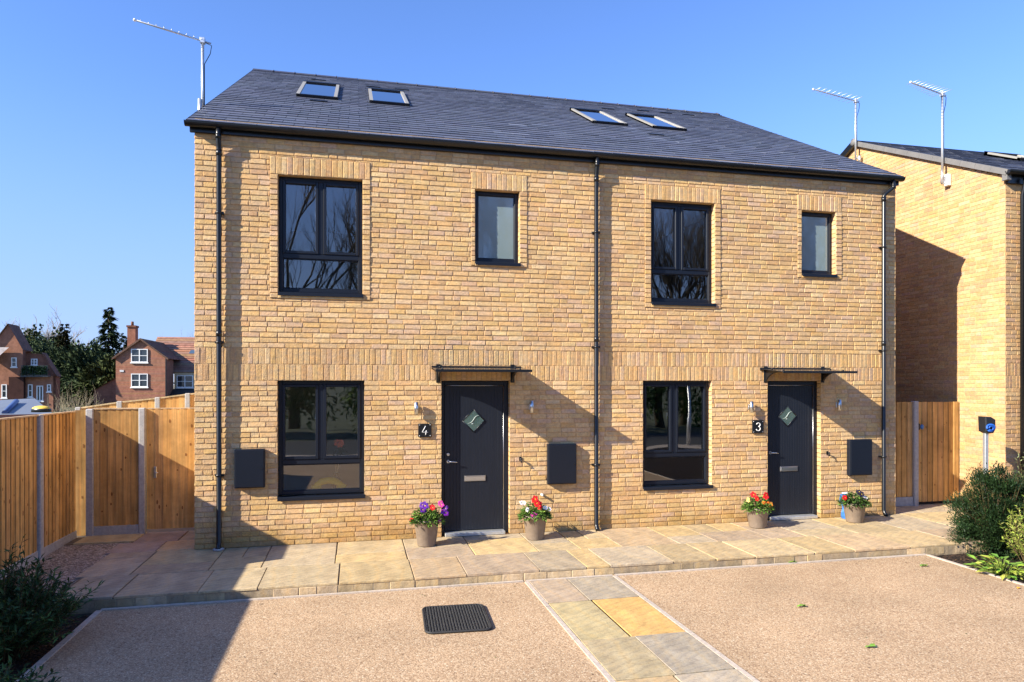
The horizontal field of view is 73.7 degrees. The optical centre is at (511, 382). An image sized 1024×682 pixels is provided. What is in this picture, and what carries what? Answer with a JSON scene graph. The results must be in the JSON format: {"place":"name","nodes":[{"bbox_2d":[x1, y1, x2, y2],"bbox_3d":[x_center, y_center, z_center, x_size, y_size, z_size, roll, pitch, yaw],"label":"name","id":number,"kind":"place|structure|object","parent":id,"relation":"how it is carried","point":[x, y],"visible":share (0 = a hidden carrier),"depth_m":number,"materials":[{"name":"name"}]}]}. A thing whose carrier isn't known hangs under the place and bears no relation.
{"place":"outdoors","nodes":[
{"label":"outdoors","id":0,"kind":"place"},
{"bbox_2d":[0,616,88,681],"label":"planting bed","id":1,"kind":"object","parent":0,"point":[36,655],"depth_m":6.10,"materials":[{"name":"soil"}]},
{"bbox_2d":[0,655,61,681],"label":"shrub","id":2,"kind":"object","parent":1,"relation":"on","point":[6,676],"visible":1,"depth_m":5.00,"materials":[{"name":"green plant"}]},
{"bbox_2d":[0,534,103,663],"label":"shrub","id":3,"kind":"object","parent":1,"relation":"on","point":[27,623],"visible":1,"depth_m":6.01,"materials":[{"name":"green plant"}]},
{"bbox_2d":[5,543,119,603],"bbox_3d":[-5.781,2.322,8.181,1.420,0.100,2.850,0,0,-13],"label":"gravel strip","id":4,"kind":"object","parent":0,"point":[72,561],"visible":0.22,"depth_m":8.74,"materials":[{"name":"gravel"}]},
{"bbox_2d":[0,411,76,579],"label":"boundary fence","id":5,"kind":"object","parent":4,"relation":"on","point":[38,480],"visible":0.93,"depth_m":8.77,"materials":[{"name":"brown wood"}]},
{"bbox_2d":[52,385,173,412],"bbox_3d":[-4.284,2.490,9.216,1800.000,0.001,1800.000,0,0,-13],"label":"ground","id":6,"kind":"structure","parent":0,"point":[66,408],"depth_m":66.66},
{"bbox_2d":[0,398,50,417],"bbox_3d":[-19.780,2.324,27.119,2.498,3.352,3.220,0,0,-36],"label":"car","id":7,"kind":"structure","parent":6,"relation":"on","point":[15,407],"depth_m":26.84,"materials":[{"name":"silver metal"}]},
{"bbox_2d":[0,324,61,411],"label":"house","id":8,"kind":"structure","parent":6,"relation":"on","point":[25,373],"depth_m":57.89,"materials":[{"name":"red brick"}]},
{"bbox_2d":[0,384,7,398],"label":"window","id":9,"kind":"structure","parent":8,"relation":"in","point":[3,386],"depth_m":57.47,"materials":[{"name":"white plastic"}]},
{"bbox_2d":[10,357,17,367],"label":"window","id":10,"kind":"structure","parent":8,"relation":"in","point":[13,360],"depth_m":57.68,"materials":[{"name":"white plastic"}]},
{"bbox_2d":[27,384,33,397],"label":"window","id":11,"kind":"structure","parent":8,"relation":"in","point":[30,386],"depth_m":58.20,"materials":[{"name":"white plastic"}]},
{"bbox_2d":[30,359,38,365],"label":"window","id":12,"kind":"structure","parent":8,"relation":"in","point":[34,362],"depth_m":58.87,"materials":[{"name":"white plastic"}]},
{"bbox_2d":[36,386,43,401],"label":"window","id":13,"kind":"structure","parent":8,"relation":"in","point":[39,389],"depth_m":58.42,"materials":[{"name":"white plastic"}]},
{"bbox_2d":[46,384,51,392],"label":"window","id":14,"kind":"structure","parent":8,"relation":"in","point":[48,385],"depth_m":58.63,"materials":[{"name":"white plastic"}]},
{"bbox_2d":[21,324,43,342],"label":"evergreen tree","id":15,"kind":"object","parent":6,"relation":"on","point":[30,336],"visible":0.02,"depth_m":88.59,"materials":[{"name":"green plant"}]},
{"bbox_2d":[21,334,59,350],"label":"evergreen tree","id":16,"kind":"object","parent":6,"relation":"on","point":[36,343],"visible":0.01,"depth_m":84.99,"materials":[{"name":"green plant"}]},
{"bbox_2d":[31,406,51,411],"bbox_3d":[-16.547,0.907,24.000,0.660,0.230,0.418,0,0,0],"label":"yellow cover","id":17,"kind":"object","parent":6,"relation":"on","point":[41,409],"visible":1,"depth_m":23.84,"materials":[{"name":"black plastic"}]},
{"bbox_2d":[2,307,90,348],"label":"bare tree","id":18,"kind":"object","parent":6,"relation":"on","point":[50,334],"visible":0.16,"depth_m":91.04,"materials":[{"name":"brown plant"}]},
{"bbox_2d":[31,327,86,358],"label":"evergreen tree","id":19,"kind":"object","parent":6,"relation":"on","point":[42,349],"visible":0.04,"depth_m":79.72,"materials":[{"name":"green plant"}]},
{"bbox_2d":[54,324,70,350],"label":"conifer tree","id":20,"kind":"object","parent":6,"relation":"on","point":[63,335],"visible":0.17,"depth_m":77.81,"materials":[{"name":"green plant"}]},
{"bbox_2d":[48,342,93,403],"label":"evergreen tree","id":21,"kind":"object","parent":6,"relation":"on","point":[57,361],"visible":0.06,"depth_m":74.33,"materials":[{"name":"green plant"}]},
{"bbox_2d":[43,386,103,412],"bbox_3d":[-23.250,1.374,35.868,3.200,2.976,3.065,0,0,-13],"label":"bare shrub","id":22,"kind":"object","parent":6,"relation":"on","point":[64,406],"visible":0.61,"depth_m":35.71,"materials":[{"name":"brown plant"}]},
{"bbox_2d":[58,338,114,406],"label":"evergreen tree","id":23,"kind":"object","parent":6,"relation":"on","point":[75,362],"visible":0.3,"depth_m":70.33,"materials":[{"name":"green plant"}]},
{"bbox_2d":[71,351,115,406],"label":"evergreen tree","id":24,"kind":"object","parent":6,"relation":"on","point":[93,375],"visible":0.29,"depth_m":67.91,"materials":[{"name":"green plant"}]},
{"bbox_2d":[89,307,123,359],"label":"conifer tree","id":25,"kind":"object","parent":6,"relation":"on","point":[112,336],"visible":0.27,"depth_m":73.77,"materials":[{"name":"green plant"}]},
{"bbox_2d":[119,333,126,350],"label":"conifer tree","id":26,"kind":"object","parent":6,"relation":"on","point":[122,338],"visible":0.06,"depth_m":79.80,"materials":[{"name":"green plant"}]},
{"bbox_2d":[75,393,194,409],"bbox_3d":[-7.475,1.310,14.026,2.658,2.280,0.100,0,0,-13],"label":"fence","id":27,"kind":"object","parent":6,"relation":"on","point":[185,400],"visible":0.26,"depth_m":14.03,"materials":[{"name":"brown wood"}]},
{"bbox_2d":[93,321,194,404],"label":"red brick house","id":28,"kind":"structure","parent":6,"relation":"on","point":[146,369],"depth_m":62.37,"materials":[{"name":"brick"}]},
{"bbox_2d":[130,349,148,362],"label":"window","id":29,"kind":"structure","parent":28,"relation":"in","point":[137,355],"depth_m":61.91,"materials":[{"name":"white plastic"}]},
{"bbox_2d":[130,374,148,387],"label":"window","id":30,"kind":"structure","parent":28,"relation":"in","point":[137,380],"depth_m":61.91,"materials":[{"name":"white plastic"}]},
{"bbox_2d":[176,375,193,388],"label":"window","id":31,"kind":"structure","parent":28,"relation":"in","point":[183,381],"depth_m":65.11,"materials":[{"name":"white plastic"}]},
{"bbox_2d":[840,138,1023,501],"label":"brick house","id":32,"kind":"structure","parent":6,"relation":"on","point":[959,291],"depth_m":12.75,"materials":[{"name":"brick"}]},
{"bbox_2d":[812,87,862,161],"bbox_3d":[7.148,-5.627,14.947,1.528,1.442,0.400,0,0,-31],"label":"tv aerial","id":33,"kind":"object","parent":32,"relation":"attached to","point":[855,101],"visible":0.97,"depth_m":15.24,"materials":[{"name":"silver metal"}]},
{"bbox_2d":[907,80,951,184],"bbox_3d":[7.815,-4.662,12.742,1.214,1.761,0.379,0,0,-35],"label":"tv aerial","id":34,"kind":"object","parent":32,"relation":"attached to","point":[942,95],"visible":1,"depth_m":12.98,"materials":[{"name":"silver metal"}]},
{"bbox_2d":[944,174,950,186],"bbox_3d":[8.283,-3.859,12.992,0.092,0.220,0.090,0,0,-13],"label":"cable box","id":35,"kind":"object","parent":32,"relation":"attached to","point":[947,180],"visible":1,"depth_m":12.96,"materials":[{"name":"white plastic"}]},
{"bbox_2d":[983,151,1023,160],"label":"roof window","id":36,"kind":"structure","parent":32,"relation":"in","point":[1015,157],"depth_m":14.86,"materials":[{"name":"metal"}]},
{"bbox_2d":[0,0,1023,384],"label":"sky","id":37,"kind":"structure","parent":0,"point":[97,156],"materials":[{"name":"blue"}]},
{"bbox_2d":[62,501,985,616],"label":"patio","id":38,"kind":"structure","parent":0,"point":[160,562],"depth_m":9.06,"materials":[{"name":"stone"}]},
{"bbox_2d":[75,408,146,535],"bbox_3d":[-5.959,1.335,10.136,0.957,1.930,0.100,0,0,-13],"label":"return fence","id":39,"kind":"object","parent":38,"relation":"on","point":[111,471],"visible":0.87,"depth_m":10.12,"materials":[{"name":"brown wood"}]},
{"bbox_2d":[147,408,194,528],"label":"garden gate","id":40,"kind":"structure","parent":39,"relation":"attached to","point":[170,469],"depth_m":10.33,"materials":[{"name":"brown wood"}]},
{"bbox_2d":[415,516,437,546],"bbox_3d":[-1.184,2.063,9.461,0.356,0.365,0.356,0,0,37],"label":"flower pot","id":41,"kind":"object","parent":38,"relation":"on","point":[426,535],"visible":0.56,"depth_m":9.33,"materials":[{"name":"ceramic"}]},
{"bbox_2d":[409,501,448,527],"bbox_3d":[-1.167,1.789,9.467,0.565,0.346,0.538,0,0,-13],"label":"bedding plant","id":42,"kind":"object","parent":41,"relation":"in","point":[434,514],"visible":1,"depth_m":9.35,"materials":[{"name":"green plant"}]},
{"bbox_2d":[61,543,1003,613],"bbox_3d":[2.379,2.344,8.741,14.740,0.132,0.095,0,0,-13],"label":"patio riser","id":43,"kind":"object","parent":38,"relation":"on","point":[91,607],"visible":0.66,"depth_m":8.10,"materials":[{"name":"stone"}]},
{"bbox_2d":[523,515,546,540],"bbox_3d":[0.333,2.074,9.855,0.356,0.345,0.356,0,0,2],"label":"flower pot","id":44,"kind":"object","parent":38,"relation":"on","point":[535,531],"visible":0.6,"depth_m":9.73,"materials":[{"name":"ceramic"}]},
{"bbox_2d":[517,495,552,522],"bbox_3d":[0.328,1.797,9.858,0.537,0.402,0.542,0,0,-13],"label":"bedding plant","id":45,"kind":"object","parent":44,"relation":"in","point":[539,509],"visible":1,"depth_m":9.74,"materials":[{"name":"green plant"}]},
{"bbox_2d":[746,505,768,528],"bbox_3d":[3.833,2.091,10.654,0.356,0.310,0.356,0,0,44],"label":"flower pot","id":46,"kind":"object","parent":38,"relation":"on","point":[758,521],"visible":0.66,"depth_m":10.53,"materials":[{"name":"ceramic"}]},
{"bbox_2d":[740,491,774,514],"bbox_3d":[3.831,1.845,10.661,0.546,0.337,0.556,0,0,-13],"label":"bedding plant","id":47,"kind":"object","parent":46,"relation":"in","point":[762,503],"visible":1,"depth_m":10.54,"materials":[{"name":"green plant"}]},
{"bbox_2d":[839,492,847,518],"bbox_3d":[5.533,2.031,11.331,0.203,0.430,0.130,0,0,-13],"label":"plastic bag","id":48,"kind":"object","parent":38,"relation":"on","point":[842,511],"visible":0.31,"depth_m":11.31,"materials":[{"name":"blue plastic"}]},
{"bbox_2d":[843,502,865,522],"bbox_3d":[5.545,2.091,11.053,0.356,0.310,0.356,0,0,-31],"label":"flower pot","id":49,"kind":"object","parent":38,"relation":"on","point":[854,514],"visible":0.7,"depth_m":10.93,"materials":[{"name":"ceramic"}]},
{"bbox_2d":[837,489,872,509],"bbox_3d":[5.540,1.864,11.054,0.548,0.318,0.547,0,0,-13],"label":"bedding plant","id":50,"kind":"object","parent":49,"relation":"in","point":[845,499],"visible":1,"depth_m":10.95,"materials":[{"name":"green plant"}]},
{"bbox_2d":[895,401,918,506],"bbox_3d":[6.942,1.316,12.438,1.034,1.968,0.100,0,0,-13],"label":"side fence","id":51,"kind":"object","parent":38,"relation":"on","point":[907,455],"visible":0.44,"depth_m":12.48,"materials":[{"name":"brown wood"}]},
{"bbox_2d":[919,402,958,501],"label":"side gate","id":52,"kind":"structure","parent":51,"relation":"attached to","point":[938,451],"depth_m":12.67,"materials":[{"name":"brown wood"}]},
{"bbox_2d":[978,416,995,492],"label":"charging point","id":53,"kind":"structure","parent":38,"relation":"on","point":[986,426],"depth_m":11.27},
{"bbox_2d":[27,555,1023,681],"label":"driveway","id":54,"kind":"structure","parent":0,"point":[761,627],"depth_m":6.46,"materials":[{"name":"beige gravel"}]},
{"bbox_2d":[422,603,492,633],"bbox_3d":[-0.562,2.356,6.845,0.654,0.021,0.774,0,0,-10],"label":"rubber mat","id":55,"kind":"object","parent":54,"relation":"on","point":[446,619],"visible":1,"depth_m":6.80,"materials":[{"name":"black rubber"}]},
{"bbox_2d":[1,553,1023,677],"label":"leaf litter","id":56,"kind":"object","parent":54,"relation":"on","point":[511,593],"visible":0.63,"depth_m":7.06,"materials":[{"name":"plant"}]},
{"bbox_2d":[16,553,1023,681],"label":"edging","id":57,"kind":"object","parent":54,"relation":"on","point":[91,617],"visible":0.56,"depth_m":7.40,"materials":[{"name":"grey concrete"}]},
{"bbox_2d":[184,68,905,550],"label":"semi detached house","id":58,"kind":"structure","parent":0,"point":[640,306],"depth_m":10.43,"materials":[{"name":"brick"}]},
{"bbox_2d":[133,18,211,109],"bbox_3d":[-4.994,-4.516,10.079,1.075,1.414,0.117,0,0,-38],"label":"tv aerial","id":59,"kind":"object","parent":58,"relation":"attached to","point":[201,100],"visible":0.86,"depth_m":10.32,"materials":[{"name":"silver metal"}]},
{"bbox_2d":[234,449,264,487],"bbox_3d":[-3.580,1.167,9.321,0.393,0.528,0.093,0,0,-13],"label":"meter box","id":60,"kind":"object","parent":58,"relation":"attached to","point":[249,468],"visible":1,"depth_m":9.28,"materials":[{"name":"black plastic"}]},
{"bbox_2d":[235,450,263,487],"bbox_3d":[-3.572,1.167,9.285,0.369,0.504,0.011,0,0,-13],"label":"door","id":61,"kind":"structure","parent":60,"relation":"in","point":[248,463],"depth_m":9.28,"materials":[{"name":"black metal"}]},
{"bbox_2d":[296,80,339,99],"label":"roof window","id":62,"kind":"structure","parent":58,"relation":"in","point":[308,89],"depth_m":12.83,"materials":[{"name":"glass"}]},
{"bbox_2d":[278,177,363,297],"bbox_3d":[-2.694,-2.049,9.664,1.155,1.677,0.241,0,0,-13],"label":"window","id":63,"kind":"structure","parent":58,"relation":"in","point":[320,254],"depth_m":9.66,"materials":[{"name":"black metal"}]},
{"bbox_2d":[277,381,364,501],"bbox_3d":[-2.686,0.801,9.666,1.188,1.667,0.241,0,0,-13],"label":"window","id":64,"kind":"structure","parent":58,"relation":"in","point":[320,458],"depth_m":9.66,"materials":[{"name":"black metal"}]},
{"bbox_2d":[311,477,346,488],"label":"toy arch","id":65,"kind":"structure","parent":58,"relation":"on","point":[319,483],"depth_m":9.78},
{"bbox_2d":[331,439,346,487],"bbox_3d":[-2.509,1.172,9.928,0.240,0.722,0.228,0,0,-13],"label":"flower vase","id":66,"kind":"object","parent":58,"relation":"on","point":[338,443],"visible":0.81,"depth_m":9.89,"materials":[{"name":"grey plant"}]},
{"bbox_2d":[368,87,409,106],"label":"roof window","id":67,"kind":"structure","parent":58,"relation":"in","point":[376,95],"depth_m":13.06,"materials":[{"name":"glass"}]},
{"bbox_2d":[414,402,418,414],"bbox_3d":[-1.377,0.364,9.822,0.062,0.180,0.098,0,0,-13],"label":"wall light","id":68,"kind":"object","parent":58,"relation":"attached to","point":[416,408],"visible":1,"depth_m":9.78,"materials":[{"name":"metal"}]},
{"bbox_2d":[418,424,431,436],"bbox_3d":[-1.261,0.687,9.877,0.193,0.196,0.034,0,0,-13],"label":"house number sign","id":69,"kind":"object","parent":58,"relation":"attached to","point":[424,430],"visible":1,"depth_m":9.87,"materials":[{"name":"black plastic"}]},
{"bbox_2d":[441,381,507,536],"bbox_3d":[-0.546,1.110,10.132,1.015,2.280,0.190,0,0,-13],"label":"door","id":70,"kind":"structure","parent":58,"relation":"in","point":[474,414],"depth_m":10.17,"materials":[{"name":"paint"}]},
{"bbox_2d":[475,191,520,265],"bbox_3d":[-0.223,-2.300,10.204,0.685,1.119,0.193,0,0,-13],"label":"window","id":71,"kind":"structure","parent":58,"relation":"in","point":[496,213],"depth_m":10.25,"materials":[{"name":"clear glass"}]},
{"bbox_2d":[529,401,533,412],"bbox_3d":[0.291,0.353,10.203,0.062,0.180,0.098,0,0,-13],"label":"wall light","id":72,"kind":"object","parent":58,"relation":"attached to","point":[531,406],"visible":1,"depth_m":10.16,"materials":[{"name":"metal"}]},
{"bbox_2d":[547,443,575,484],"bbox_3d":[0.751,1.221,10.310,0.450,0.604,0.093,0,0,-13],"label":"meter box","id":73,"kind":"object","parent":58,"relation":"attached to","point":[561,463],"visible":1,"depth_m":10.27,"materials":[{"name":"black plastic"}]},
{"bbox_2d":[549,445,575,483],"bbox_3d":[0.759,1.221,10.274,0.426,0.580,0.011,0,0,-13],"label":"door","id":74,"kind":"structure","parent":73,"relation":"in","point":[562,458],"depth_m":10.27,"materials":[{"name":"black metal"}]},
{"bbox_2d":[569,107,627,125],"bbox_3d":[1.767,-5.511,14.118,0.720,0.910,1.554,0,0,-13],"label":"roof window","id":75,"kind":"structure","parent":58,"relation":"in","point":[594,116],"depth_m":13.96,"materials":[{"name":"glass"}]},
{"bbox_2d":[625,112,686,130],"bbox_3d":[3.014,-5.526,14.431,0.720,0.894,1.525,0,0,-13],"label":"roof window","id":76,"kind":"structure","parent":58,"relation":"in","point":[654,121],"depth_m":14.27,"materials":[{"name":"glass"}]},
{"bbox_2d":[643,381,712,490],"bbox_3d":[2.589,0.824,10.952,1.190,1.712,0.398,0,0,-13],"label":"window","id":77,"kind":"structure","parent":58,"relation":"in","point":[673,451],"depth_m":10.87,"materials":[{"name":"black metal"}]},
{"bbox_2d":[651,202,715,306],"bbox_3d":[2.697,-2.045,10.896,1.105,1.649,0.241,0,0,-13],"label":"window","id":78,"kind":"structure","parent":58,"relation":"in","point":[678,269],"depth_m":10.89,"materials":[{"name":"black metal"}]},
{"bbox_2d":[748,401,753,412],"bbox_3d":[3.855,0.387,11.017,0.062,0.180,0.098,0,0,-13],"label":"wall light","id":79,"kind":"object","parent":58,"relation":"attached to","point":[751,406],"visible":1,"depth_m":10.98,"materials":[{"name":"metal"}]},
{"bbox_2d":[752,420,763,432],"bbox_3d":[3.992,0.711,11.078,0.206,0.209,0.034,0,0,-13],"label":"house number sign","id":80,"kind":"object","parent":58,"relation":"attached to","point":[757,426],"visible":1,"depth_m":11.07,"materials":[{"name":"black plastic"}]},
{"bbox_2d":[767,381,817,520],"bbox_3d":[4.641,1.110,11.317,0.985,2.280,0.190,0,0,-13],"label":"door","id":81,"kind":"structure","parent":58,"relation":"in","point":[792,405],"depth_m":11.36,"materials":[{"name":"paint"}]},
{"bbox_2d":[802,212,837,277],"bbox_3d":[5.094,-2.308,11.419,0.658,1.095,0.193,0,0,-13],"label":"window","id":82,"kind":"structure","parent":58,"relation":"in","point":[816,227],"depth_m":11.48,"materials":[{"name":"grey glass"}]},
{"bbox_2d":[835,400,841,409],"bbox_3d":[5.448,0.366,11.381,0.062,0.180,0.098,0,0,-13],"label":"wall light","id":83,"kind":"object","parent":58,"relation":"attached to","point":[838,404],"visible":1,"depth_m":11.35,"materials":[{"name":"metal"}]},
{"bbox_2d":[847,439,871,475],"bbox_3d":[5.847,1.247,11.475,0.441,0.603,0.093,0,0,-13],"label":"meter box","id":84,"kind":"object","parent":58,"relation":"attached to","point":[859,456],"visible":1,"depth_m":11.43,"materials":[{"name":"black plastic"}]},
{"bbox_2d":[851,440,871,474],"bbox_3d":[5.855,1.247,11.439,0.417,0.579,0.011,0,0,-13],"label":"door","id":85,"kind":"structure","parent":84,"relation":"in","point":[861,450],"depth_m":11.43,"materials":[{"name":"black metal"}]},
{"bbox_2d":[529,576,752,681],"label":"path","id":86,"kind":"structure","parent":0,"point":[656,646],"depth_m":6.37,"materials":[{"name":"stone"}]},
{"bbox_2d":[934,551,1023,582],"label":"planting bed","id":87,"kind":"object","parent":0,"point":[956,558],"depth_m":9.23,"materials":[{"name":"soil"}]},
{"bbox_2d":[941,461,1023,559],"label":"yew bush","id":88,"kind":"object","parent":87,"relation":"on","point":[982,511],"visible":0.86,"depth_m":9.57,"materials":[{"name":"green plant"}]},
{"bbox_2d":[967,553,1023,579],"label":"leafy plant","id":89,"kind":"object","parent":87,"relation":"on","point":[997,569],"visible":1,"depth_m":8.46,"materials":[{"name":"green plant"}]},
{"bbox_2d":[998,504,1023,562],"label":"golden shrub","id":90,"kind":"object","parent":87,"relation":"on","point":[1018,536],"visible":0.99,"depth_m":9.02,"materials":[{"name":"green plant"}]},
{"bbox_2d":[1011,452,1023,495],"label":"grey shrub","id":91,"kind":"object","parent":87,"relation":"on","point":[1018,466],"visible":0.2,"depth_m":11.08,"materials":[{"name":"green plant"}]}
]}

